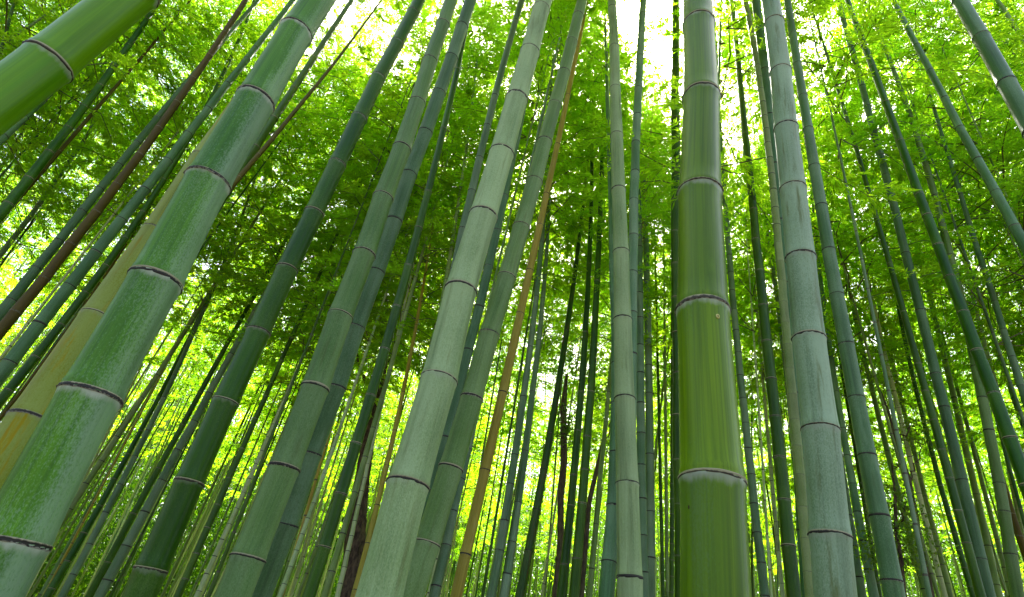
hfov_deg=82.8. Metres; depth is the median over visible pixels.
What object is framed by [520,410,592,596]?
bamboo
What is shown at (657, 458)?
bamboo
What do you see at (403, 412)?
bamboo
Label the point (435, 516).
bamboo
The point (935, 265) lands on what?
bamboo
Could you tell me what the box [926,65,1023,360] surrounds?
bamboo
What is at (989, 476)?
bamboo
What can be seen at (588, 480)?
bamboo
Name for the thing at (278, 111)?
bamboo
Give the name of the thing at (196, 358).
bamboo
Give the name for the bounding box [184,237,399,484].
bamboo
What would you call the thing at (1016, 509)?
bamboo
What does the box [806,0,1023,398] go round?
bamboo
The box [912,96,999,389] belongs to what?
bamboo
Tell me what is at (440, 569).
bamboo
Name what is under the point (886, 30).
bamboo
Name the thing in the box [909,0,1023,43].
bamboo
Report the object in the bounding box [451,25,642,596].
bamboo
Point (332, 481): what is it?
bamboo
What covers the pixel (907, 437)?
bamboo
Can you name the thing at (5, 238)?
bamboo
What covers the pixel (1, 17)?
bamboo
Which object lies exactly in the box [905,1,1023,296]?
bamboo
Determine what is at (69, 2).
bamboo
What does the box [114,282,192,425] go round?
bamboo
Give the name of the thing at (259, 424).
bamboo
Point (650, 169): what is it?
bamboo
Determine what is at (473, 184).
bamboo
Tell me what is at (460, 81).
bamboo
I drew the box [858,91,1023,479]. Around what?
bamboo
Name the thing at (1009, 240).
bamboo
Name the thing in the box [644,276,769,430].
bamboo
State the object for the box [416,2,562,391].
bamboo
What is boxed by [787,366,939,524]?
bamboo
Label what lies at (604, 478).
bamboo
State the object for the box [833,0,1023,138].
bamboo
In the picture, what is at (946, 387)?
bamboo
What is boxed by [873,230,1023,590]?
bamboo
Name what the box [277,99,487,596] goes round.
bamboo
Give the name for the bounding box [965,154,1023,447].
bamboo
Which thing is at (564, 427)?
bamboo
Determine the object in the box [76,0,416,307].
bamboo
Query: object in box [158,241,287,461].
bamboo
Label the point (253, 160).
bamboo
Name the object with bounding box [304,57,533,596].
bamboo
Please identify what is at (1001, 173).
bamboo
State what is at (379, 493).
bamboo
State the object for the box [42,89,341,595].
bamboo
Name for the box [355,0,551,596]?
bamboo
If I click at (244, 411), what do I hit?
bamboo
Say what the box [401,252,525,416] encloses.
bamboo
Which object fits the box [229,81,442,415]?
bamboo
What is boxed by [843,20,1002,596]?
bamboo
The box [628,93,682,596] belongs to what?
bamboo
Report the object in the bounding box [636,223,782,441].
bamboo
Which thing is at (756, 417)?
bamboo
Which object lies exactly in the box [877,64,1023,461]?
bamboo
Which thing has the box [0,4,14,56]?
bamboo
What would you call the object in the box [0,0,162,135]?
bamboo
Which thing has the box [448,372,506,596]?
bamboo
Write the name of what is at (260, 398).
bamboo
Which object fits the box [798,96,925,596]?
bamboo
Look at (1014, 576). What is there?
bamboo
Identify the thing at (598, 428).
bamboo
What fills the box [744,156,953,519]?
bamboo
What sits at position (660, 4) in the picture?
sky
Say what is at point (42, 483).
bamboo
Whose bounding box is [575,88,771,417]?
bamboo
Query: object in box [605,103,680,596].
bamboo
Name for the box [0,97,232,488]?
bamboo
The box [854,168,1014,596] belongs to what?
bamboo
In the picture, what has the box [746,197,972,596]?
bamboo
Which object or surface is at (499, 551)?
bamboo
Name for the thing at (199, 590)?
bamboo
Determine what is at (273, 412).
bamboo
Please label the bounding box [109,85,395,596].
bamboo
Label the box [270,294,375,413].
bamboo
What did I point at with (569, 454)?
bamboo
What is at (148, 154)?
bamboo
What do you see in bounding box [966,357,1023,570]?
bamboo
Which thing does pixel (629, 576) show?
bamboo
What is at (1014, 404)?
bamboo
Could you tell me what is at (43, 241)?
bamboo
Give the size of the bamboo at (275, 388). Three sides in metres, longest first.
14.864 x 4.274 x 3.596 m
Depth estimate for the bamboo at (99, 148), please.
9.36 m
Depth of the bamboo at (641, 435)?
7.06 m
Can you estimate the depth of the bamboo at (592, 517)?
18.34 m
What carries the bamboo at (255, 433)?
on the ground
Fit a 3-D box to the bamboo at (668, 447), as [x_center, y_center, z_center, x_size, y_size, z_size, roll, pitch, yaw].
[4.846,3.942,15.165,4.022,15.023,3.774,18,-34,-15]
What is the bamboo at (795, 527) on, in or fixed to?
on the ground
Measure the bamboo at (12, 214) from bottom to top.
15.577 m
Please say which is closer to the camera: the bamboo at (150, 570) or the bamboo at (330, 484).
the bamboo at (150, 570)
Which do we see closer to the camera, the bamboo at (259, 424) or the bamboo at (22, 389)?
the bamboo at (22, 389)
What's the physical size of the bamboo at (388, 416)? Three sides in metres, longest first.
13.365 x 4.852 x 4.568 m
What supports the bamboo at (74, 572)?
on the ground
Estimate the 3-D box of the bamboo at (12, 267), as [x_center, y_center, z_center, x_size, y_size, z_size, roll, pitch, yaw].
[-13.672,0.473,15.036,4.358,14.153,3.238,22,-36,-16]
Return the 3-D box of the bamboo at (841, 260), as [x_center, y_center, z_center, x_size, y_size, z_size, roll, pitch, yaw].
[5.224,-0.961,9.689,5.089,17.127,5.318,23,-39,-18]
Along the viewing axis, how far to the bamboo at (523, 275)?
11.91 m
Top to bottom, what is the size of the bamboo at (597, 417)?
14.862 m
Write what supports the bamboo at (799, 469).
on the ground
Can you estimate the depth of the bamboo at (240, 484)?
31.09 m
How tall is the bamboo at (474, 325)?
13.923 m
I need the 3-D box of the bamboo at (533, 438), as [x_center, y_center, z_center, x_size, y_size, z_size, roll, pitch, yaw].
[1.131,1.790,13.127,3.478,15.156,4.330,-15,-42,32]
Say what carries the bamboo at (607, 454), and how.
on the ground
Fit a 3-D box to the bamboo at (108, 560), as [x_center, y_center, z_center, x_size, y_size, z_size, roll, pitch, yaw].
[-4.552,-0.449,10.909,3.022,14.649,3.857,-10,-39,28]
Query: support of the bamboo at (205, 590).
on the ground
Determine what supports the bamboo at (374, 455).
on the ground
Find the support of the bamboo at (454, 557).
on the ground
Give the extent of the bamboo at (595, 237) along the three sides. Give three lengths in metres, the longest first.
17.484 x 3.973 x 3.887 m
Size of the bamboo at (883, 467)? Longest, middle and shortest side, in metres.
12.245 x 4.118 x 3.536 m
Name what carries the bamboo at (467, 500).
on the ground
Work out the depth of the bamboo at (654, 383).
11.72 m
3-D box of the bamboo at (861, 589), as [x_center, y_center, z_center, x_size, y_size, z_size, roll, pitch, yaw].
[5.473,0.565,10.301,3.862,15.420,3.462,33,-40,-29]
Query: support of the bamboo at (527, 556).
on the ground
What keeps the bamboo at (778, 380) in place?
on the ground
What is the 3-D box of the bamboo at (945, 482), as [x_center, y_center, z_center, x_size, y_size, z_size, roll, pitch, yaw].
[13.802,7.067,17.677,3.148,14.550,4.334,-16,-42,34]
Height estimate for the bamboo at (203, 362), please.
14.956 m
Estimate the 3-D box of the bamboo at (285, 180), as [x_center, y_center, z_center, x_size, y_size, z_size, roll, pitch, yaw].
[-5.888,-1.123,12.315,4.926,16.866,5.289,14,-35,-2]
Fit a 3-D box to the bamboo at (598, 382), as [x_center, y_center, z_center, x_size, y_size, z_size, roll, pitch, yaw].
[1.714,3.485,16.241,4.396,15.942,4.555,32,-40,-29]
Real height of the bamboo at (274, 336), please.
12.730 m
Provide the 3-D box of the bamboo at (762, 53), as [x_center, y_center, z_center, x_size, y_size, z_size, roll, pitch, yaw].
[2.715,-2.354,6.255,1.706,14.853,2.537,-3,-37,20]
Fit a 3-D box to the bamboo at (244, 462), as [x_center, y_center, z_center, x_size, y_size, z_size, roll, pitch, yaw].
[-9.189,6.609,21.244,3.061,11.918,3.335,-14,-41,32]
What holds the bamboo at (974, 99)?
on the ground
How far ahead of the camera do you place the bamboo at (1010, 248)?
9.76 m
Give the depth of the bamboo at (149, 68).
8.77 m
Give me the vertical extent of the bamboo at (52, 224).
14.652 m
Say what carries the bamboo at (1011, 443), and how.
on the ground
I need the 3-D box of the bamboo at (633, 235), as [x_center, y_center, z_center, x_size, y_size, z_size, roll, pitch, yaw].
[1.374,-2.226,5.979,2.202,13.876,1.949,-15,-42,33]
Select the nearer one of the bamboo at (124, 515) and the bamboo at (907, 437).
the bamboo at (907, 437)
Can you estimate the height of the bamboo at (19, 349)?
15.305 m
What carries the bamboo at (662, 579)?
on the ground
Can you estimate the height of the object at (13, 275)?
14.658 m
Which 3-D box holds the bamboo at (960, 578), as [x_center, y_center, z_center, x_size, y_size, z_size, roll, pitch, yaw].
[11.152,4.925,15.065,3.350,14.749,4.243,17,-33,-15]
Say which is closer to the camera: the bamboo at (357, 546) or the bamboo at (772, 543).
the bamboo at (357, 546)
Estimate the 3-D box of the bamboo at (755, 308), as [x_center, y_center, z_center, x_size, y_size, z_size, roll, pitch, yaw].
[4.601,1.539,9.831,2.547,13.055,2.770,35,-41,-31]
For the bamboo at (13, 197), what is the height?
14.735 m
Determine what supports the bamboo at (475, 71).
on the ground
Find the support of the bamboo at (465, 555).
on the ground
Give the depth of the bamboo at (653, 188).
8.52 m
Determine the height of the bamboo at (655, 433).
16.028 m
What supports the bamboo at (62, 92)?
on the ground
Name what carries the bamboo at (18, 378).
on the ground
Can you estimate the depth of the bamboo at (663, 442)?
20.03 m
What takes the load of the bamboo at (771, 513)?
on the ground
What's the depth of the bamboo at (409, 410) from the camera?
21.46 m
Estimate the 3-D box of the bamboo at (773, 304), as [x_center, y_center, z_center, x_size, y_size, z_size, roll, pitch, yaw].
[4.598,-0.030,11.085,4.585,17.016,4.236,26,-37,-27]
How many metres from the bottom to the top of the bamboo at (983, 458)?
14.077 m
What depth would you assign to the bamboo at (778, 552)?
10.02 m
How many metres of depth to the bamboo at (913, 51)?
9.63 m
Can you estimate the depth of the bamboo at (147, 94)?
9.87 m
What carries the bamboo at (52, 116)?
on the ground
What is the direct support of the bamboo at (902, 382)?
on the ground
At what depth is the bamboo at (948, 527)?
17.62 m
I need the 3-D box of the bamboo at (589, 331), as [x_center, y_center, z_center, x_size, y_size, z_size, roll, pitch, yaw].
[0.683,0.884,12.567,4.826,15.965,4.713,19,-31,-9]
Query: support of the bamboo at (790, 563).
on the ground
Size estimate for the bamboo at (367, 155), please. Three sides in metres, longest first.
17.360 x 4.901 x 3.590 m
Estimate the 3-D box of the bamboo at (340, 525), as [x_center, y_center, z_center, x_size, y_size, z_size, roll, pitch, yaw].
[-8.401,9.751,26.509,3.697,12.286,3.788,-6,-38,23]
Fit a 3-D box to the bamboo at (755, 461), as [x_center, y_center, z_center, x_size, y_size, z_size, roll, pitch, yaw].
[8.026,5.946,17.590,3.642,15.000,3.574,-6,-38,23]
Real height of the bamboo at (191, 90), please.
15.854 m
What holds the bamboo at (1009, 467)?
on the ground
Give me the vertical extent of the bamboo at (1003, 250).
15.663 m
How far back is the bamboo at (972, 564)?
5.74 m
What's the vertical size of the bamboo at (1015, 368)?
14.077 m
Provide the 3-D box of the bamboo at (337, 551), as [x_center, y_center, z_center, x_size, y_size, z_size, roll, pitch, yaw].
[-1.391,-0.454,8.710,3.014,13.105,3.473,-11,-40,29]
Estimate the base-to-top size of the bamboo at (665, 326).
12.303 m
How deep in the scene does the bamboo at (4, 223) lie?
13.34 m
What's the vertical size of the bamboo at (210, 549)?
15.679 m
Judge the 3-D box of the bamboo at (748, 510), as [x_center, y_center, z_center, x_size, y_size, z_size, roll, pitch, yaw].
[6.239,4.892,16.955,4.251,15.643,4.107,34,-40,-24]
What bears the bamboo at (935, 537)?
on the ground
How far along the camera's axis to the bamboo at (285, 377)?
10.38 m
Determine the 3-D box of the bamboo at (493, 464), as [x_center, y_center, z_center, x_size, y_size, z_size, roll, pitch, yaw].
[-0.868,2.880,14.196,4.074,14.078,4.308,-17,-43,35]
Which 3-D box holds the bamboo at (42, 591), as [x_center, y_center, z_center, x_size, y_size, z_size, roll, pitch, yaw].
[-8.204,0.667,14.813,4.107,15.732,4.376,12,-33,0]
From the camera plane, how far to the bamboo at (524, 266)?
9.69 m
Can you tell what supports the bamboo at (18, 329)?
on the ground
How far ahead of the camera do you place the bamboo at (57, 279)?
10.31 m
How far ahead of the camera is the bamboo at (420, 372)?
12.83 m
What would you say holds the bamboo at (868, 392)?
on the ground
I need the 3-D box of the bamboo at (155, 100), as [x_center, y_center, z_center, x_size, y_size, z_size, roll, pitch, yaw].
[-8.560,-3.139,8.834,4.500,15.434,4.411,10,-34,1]
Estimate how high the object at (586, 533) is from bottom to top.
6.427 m
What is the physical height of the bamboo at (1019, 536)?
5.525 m
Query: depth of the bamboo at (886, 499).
15.49 m
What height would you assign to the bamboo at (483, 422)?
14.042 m
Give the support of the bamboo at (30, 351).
on the ground
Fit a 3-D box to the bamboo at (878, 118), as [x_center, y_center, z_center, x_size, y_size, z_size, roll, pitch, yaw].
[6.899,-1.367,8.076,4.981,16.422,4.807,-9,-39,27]
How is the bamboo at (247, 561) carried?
on the ground
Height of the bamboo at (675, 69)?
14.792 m
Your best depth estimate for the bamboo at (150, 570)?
2.68 m
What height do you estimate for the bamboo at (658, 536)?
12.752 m
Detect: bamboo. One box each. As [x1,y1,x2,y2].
[0,0,113,189]
[0,0,132,171]
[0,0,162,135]
[0,0,171,149]
[0,0,175,161]
[0,0,188,259]
[0,0,200,245]
[0,0,222,313]
[0,0,247,241]
[0,0,248,340]
[0,0,250,248]
[0,0,253,408]
[0,0,262,202]
[0,0,295,386]
[0,0,311,360]
[0,0,336,596]
[0,0,339,320]
[0,1,318,421]
[0,2,190,171]
[0,3,160,223]
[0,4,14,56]
[0,7,142,291]
[0,12,168,284]
[0,37,258,420]
[0,48,191,278]
[0,72,223,414]
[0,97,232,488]
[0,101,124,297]
[0,135,137,328]
[0,149,1023,596]
[0,185,138,371]
[0,275,56,406]
[0,293,79,411]
[1,101,59,254]
[2,0,257,221]
[6,103,196,298]
[12,0,314,317]
[18,216,147,367]
[23,0,79,14]
[38,118,306,596]
[42,47,346,596]
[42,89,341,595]
[43,0,345,263]
[47,77,284,314]
[57,45,369,533]
[57,59,317,596]
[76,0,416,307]
[84,30,411,596]
[87,150,303,470]
[90,246,248,584]
[93,25,462,596]
[100,103,289,353]
[102,4,397,440]
[106,336,218,556]
[108,261,271,485]
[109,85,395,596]
[113,245,286,596]
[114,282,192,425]
[119,222,266,476]
[121,0,424,596]
[144,301,294,497]
[147,367,257,505]
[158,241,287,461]
[168,189,338,512]
[173,45,422,596]
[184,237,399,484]
[188,207,413,520]
[189,0,442,319]
[189,142,369,596]
[193,111,445,596]
[195,125,451,445]
[198,20,368,253]
[200,308,310,596]
[202,221,337,596]
[203,145,461,596]
[205,329,300,593]
[206,0,536,596]
[206,379,294,595]
[214,0,456,596]
[216,0,406,216]
[216,360,286,584]
[226,365,302,468]
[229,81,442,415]
[231,0,440,190]
[239,82,472,596]
[241,330,297,421]
[247,322,339,427]
[252,0,476,596]
[263,344,392,596]
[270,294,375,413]
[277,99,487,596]
[283,0,513,596]
[283,24,560,596]
[290,162,449,596]
[294,263,430,596]
[298,414,378,584]
[302,0,468,596]
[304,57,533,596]
[305,193,436,571]
[305,293,426,596]
[318,11,536,596]
[319,418,377,506]
[321,35,542,596]
[323,306,435,518]
[327,337,425,516]
[331,275,514,496]
[350,400,406,507]
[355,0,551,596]
[357,341,426,500]
[366,132,517,536]
[376,37,554,384]
[379,302,513,548]
[383,205,574,596]
[390,264,559,596]
[397,13,631,596]
[399,0,655,313]
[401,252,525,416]
[403,0,586,596]
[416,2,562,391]
[420,0,619,521]
[421,0,682,596]
[428,0,631,596]
[430,0,654,596]
[431,0,518,313]
[437,65,584,475]
[448,0,524,276]
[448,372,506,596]
[449,390,523,566]
[450,1,588,596]
[450,403,494,561]
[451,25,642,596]
[453,12,669,594]
[457,349,564,553]
[457,422,487,524]
[469,316,511,462]
[470,179,578,415]
[471,245,571,596]
[476,250,597,596]
[479,163,627,596]
[480,133,662,576]
[485,381,570,562]
[501,100,680,596]
[505,102,743,596]
[507,0,681,596]
[513,215,663,408]
[515,31,668,596]
[515,37,728,330]
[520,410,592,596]
[525,0,657,596]
[531,218,654,596]
[532,210,670,498]
[534,318,607,596]
[543,0,919,265]
[545,242,670,484]
[546,287,669,508]
[549,299,664,554]
[555,80,630,596]
[556,49,645,596]
[557,64,745,323]
[564,364,609,512]
[567,349,669,494]
[568,188,772,464]
[572,198,762,490]
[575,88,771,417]
[577,151,754,596]
[583,351,662,518]
[586,152,670,596]
[595,367,669,517]
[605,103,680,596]
[607,375,669,557]
[608,169,670,596]
[628,0,646,417]
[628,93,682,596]
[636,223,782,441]
[636,355,669,490]
[643,5,905,596]
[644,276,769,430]
[653,266,767,518]
[653,308,669,506]
[653,395,669,596]
[655,8,878,404]
[655,349,789,541]
[656,382,765,533]
[666,0,1021,596]
[670,0,680,596]
[671,0,1023,596]
[674,0,751,596]
[680,0,769,596]
[722,157,840,596]
[724,67,941,596]
[724,92,802,450]
[725,141,859,361]
[728,274,893,596]
[729,148,871,487]
[730,0,800,596]
[731,229,867,418]
[731,233,901,493]
[732,274,788,453]
[738,359,891,517]
[739,340,792,496]
[742,286,948,541]
[743,0,812,596]
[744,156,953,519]
[744,410,799,575]
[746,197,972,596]
[749,74,890,596]
[751,0,804,596]
[753,459,799,588]
[761,0,857,596]
[770,134,1003,426]
[770,385,954,596]
[772,109,971,596]
[776,473,867,595]
[781,1,986,596]
[782,269,923,451]
[784,0,905,596]
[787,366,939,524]
[793,0,1023,527]
[796,0,1023,362]
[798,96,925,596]
[799,0,1023,427]
[804,97,1004,596]
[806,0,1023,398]
[808,110,1023,451]
[823,165,956,596]
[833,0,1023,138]
[837,0,995,596]
[839,325,956,596]
[842,1,1023,255]
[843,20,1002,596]
[844,0,1023,407]
[844,0,1023,499]
[844,236,945,449]
[845,300,990,596]
[848,301,1023,596]
[850,464,961,596]
[852,287,1019,562]
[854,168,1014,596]
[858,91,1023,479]
[862,0,1023,596]
[873,159,1023,527]
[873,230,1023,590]
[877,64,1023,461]
[886,0,1023,324]
[886,0,1023,370]
[888,364,998,538]
[893,196,1023,535]
[902,304,1023,557]
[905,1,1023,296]
[905,163,1023,434]
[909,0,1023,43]
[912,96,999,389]
[914,59,1023,290]
[916,320,1023,541]
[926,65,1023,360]
[937,1,1023,273]
[938,331,1023,512]
[951,0,1023,217]
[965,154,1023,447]
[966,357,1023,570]
[976,65,1023,236]
[1003,473,1023,559]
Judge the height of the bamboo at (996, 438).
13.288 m
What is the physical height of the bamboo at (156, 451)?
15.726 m
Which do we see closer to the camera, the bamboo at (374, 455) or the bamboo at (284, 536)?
the bamboo at (284, 536)
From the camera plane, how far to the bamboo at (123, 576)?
16.33 m
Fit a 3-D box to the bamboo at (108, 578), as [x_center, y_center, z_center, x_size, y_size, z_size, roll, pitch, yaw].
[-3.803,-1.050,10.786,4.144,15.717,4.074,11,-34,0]
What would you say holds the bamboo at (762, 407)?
on the ground
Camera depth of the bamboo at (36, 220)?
10.86 m
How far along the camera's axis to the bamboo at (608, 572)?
7.39 m
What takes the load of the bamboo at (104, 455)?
on the ground
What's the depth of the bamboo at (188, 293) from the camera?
14.25 m
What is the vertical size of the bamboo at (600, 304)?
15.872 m
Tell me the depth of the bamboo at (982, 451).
12.54 m
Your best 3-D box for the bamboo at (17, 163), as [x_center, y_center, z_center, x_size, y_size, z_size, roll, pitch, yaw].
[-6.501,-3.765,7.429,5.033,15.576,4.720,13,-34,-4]
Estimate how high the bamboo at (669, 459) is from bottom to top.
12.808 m
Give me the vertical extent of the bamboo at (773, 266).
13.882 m
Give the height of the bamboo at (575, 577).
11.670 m
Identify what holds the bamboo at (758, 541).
on the ground
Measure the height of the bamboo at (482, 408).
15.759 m
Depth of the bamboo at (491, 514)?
20.72 m
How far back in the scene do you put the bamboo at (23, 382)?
11.94 m
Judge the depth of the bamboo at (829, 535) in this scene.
2.23 m
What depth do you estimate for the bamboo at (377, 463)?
32.51 m
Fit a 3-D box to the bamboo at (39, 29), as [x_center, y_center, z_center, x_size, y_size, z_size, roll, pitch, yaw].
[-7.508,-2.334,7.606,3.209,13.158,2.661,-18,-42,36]
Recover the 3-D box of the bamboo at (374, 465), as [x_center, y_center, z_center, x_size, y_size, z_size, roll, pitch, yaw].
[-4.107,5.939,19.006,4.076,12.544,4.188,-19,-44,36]
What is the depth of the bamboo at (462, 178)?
10.51 m
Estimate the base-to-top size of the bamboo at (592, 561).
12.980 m
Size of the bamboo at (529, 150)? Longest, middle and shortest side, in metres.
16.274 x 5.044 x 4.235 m
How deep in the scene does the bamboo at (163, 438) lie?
20.95 m
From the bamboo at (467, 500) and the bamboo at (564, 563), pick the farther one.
the bamboo at (467, 500)
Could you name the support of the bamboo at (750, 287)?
on the ground
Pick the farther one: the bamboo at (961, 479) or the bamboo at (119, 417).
the bamboo at (119, 417)
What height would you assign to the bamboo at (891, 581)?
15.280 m
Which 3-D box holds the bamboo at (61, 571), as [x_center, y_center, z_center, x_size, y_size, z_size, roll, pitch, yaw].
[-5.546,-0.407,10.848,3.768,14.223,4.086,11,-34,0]
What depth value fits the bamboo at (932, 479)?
15.36 m
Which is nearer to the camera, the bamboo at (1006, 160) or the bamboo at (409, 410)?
the bamboo at (1006, 160)
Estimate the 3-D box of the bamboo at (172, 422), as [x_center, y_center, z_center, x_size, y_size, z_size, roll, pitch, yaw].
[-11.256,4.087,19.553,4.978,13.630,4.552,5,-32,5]
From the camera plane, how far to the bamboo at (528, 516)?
20.59 m
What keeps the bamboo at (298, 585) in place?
on the ground
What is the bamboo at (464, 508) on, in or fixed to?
on the ground
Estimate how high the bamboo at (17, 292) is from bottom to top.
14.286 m
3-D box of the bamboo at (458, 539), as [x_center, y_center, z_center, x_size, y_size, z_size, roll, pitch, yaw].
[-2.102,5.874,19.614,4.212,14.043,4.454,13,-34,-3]
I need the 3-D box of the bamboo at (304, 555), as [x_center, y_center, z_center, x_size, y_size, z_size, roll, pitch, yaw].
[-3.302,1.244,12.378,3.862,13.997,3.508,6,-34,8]
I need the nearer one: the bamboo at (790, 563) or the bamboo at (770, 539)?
the bamboo at (790, 563)
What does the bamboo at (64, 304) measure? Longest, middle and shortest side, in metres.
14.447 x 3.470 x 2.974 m
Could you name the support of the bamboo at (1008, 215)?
on the ground
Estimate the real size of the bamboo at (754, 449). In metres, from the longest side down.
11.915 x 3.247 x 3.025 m
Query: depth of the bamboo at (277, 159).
10.93 m
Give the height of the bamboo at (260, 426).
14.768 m
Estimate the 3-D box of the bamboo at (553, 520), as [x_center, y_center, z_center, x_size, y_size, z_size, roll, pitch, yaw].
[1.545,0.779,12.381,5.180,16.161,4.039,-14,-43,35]
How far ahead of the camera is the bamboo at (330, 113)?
9.46 m
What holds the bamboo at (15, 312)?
on the ground
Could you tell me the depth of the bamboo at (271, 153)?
11.78 m
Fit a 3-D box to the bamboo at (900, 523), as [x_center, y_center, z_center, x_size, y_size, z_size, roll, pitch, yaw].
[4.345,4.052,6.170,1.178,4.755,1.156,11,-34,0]
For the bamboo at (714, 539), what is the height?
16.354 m
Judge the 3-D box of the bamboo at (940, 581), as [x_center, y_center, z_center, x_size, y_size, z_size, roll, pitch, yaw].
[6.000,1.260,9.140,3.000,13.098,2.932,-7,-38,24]
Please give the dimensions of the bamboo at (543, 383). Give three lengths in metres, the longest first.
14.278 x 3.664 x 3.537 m
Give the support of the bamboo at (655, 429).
on the ground
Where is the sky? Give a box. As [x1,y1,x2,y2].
[0,0,1023,595]
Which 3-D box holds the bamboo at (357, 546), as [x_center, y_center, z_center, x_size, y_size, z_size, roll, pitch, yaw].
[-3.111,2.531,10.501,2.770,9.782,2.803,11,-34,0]
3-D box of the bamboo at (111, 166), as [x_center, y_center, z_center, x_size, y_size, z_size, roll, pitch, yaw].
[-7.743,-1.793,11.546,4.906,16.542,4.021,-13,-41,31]
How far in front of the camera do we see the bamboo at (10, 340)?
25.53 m
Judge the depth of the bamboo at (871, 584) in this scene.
8.54 m
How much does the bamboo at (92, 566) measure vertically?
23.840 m
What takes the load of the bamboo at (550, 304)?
on the ground
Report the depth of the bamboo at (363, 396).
10.45 m
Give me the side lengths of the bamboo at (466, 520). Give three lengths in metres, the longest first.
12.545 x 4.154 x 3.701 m
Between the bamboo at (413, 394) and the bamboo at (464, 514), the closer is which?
the bamboo at (413, 394)
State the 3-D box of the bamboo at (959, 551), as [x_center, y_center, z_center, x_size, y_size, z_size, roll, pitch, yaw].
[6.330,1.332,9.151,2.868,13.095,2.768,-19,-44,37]
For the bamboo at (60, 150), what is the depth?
8.73 m
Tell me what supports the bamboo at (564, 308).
on the ground
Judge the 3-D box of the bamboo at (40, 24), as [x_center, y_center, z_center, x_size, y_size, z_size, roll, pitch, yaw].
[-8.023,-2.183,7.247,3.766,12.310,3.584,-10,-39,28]
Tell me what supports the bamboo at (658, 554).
on the ground
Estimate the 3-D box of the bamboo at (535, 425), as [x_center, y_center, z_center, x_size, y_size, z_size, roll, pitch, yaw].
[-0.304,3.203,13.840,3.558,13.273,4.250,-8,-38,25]
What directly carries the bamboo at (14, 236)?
on the ground
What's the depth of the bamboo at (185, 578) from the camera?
8.07 m
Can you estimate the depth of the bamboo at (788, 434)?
12.86 m
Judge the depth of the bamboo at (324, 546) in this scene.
4.01 m
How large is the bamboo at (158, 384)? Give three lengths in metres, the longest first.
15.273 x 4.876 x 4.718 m

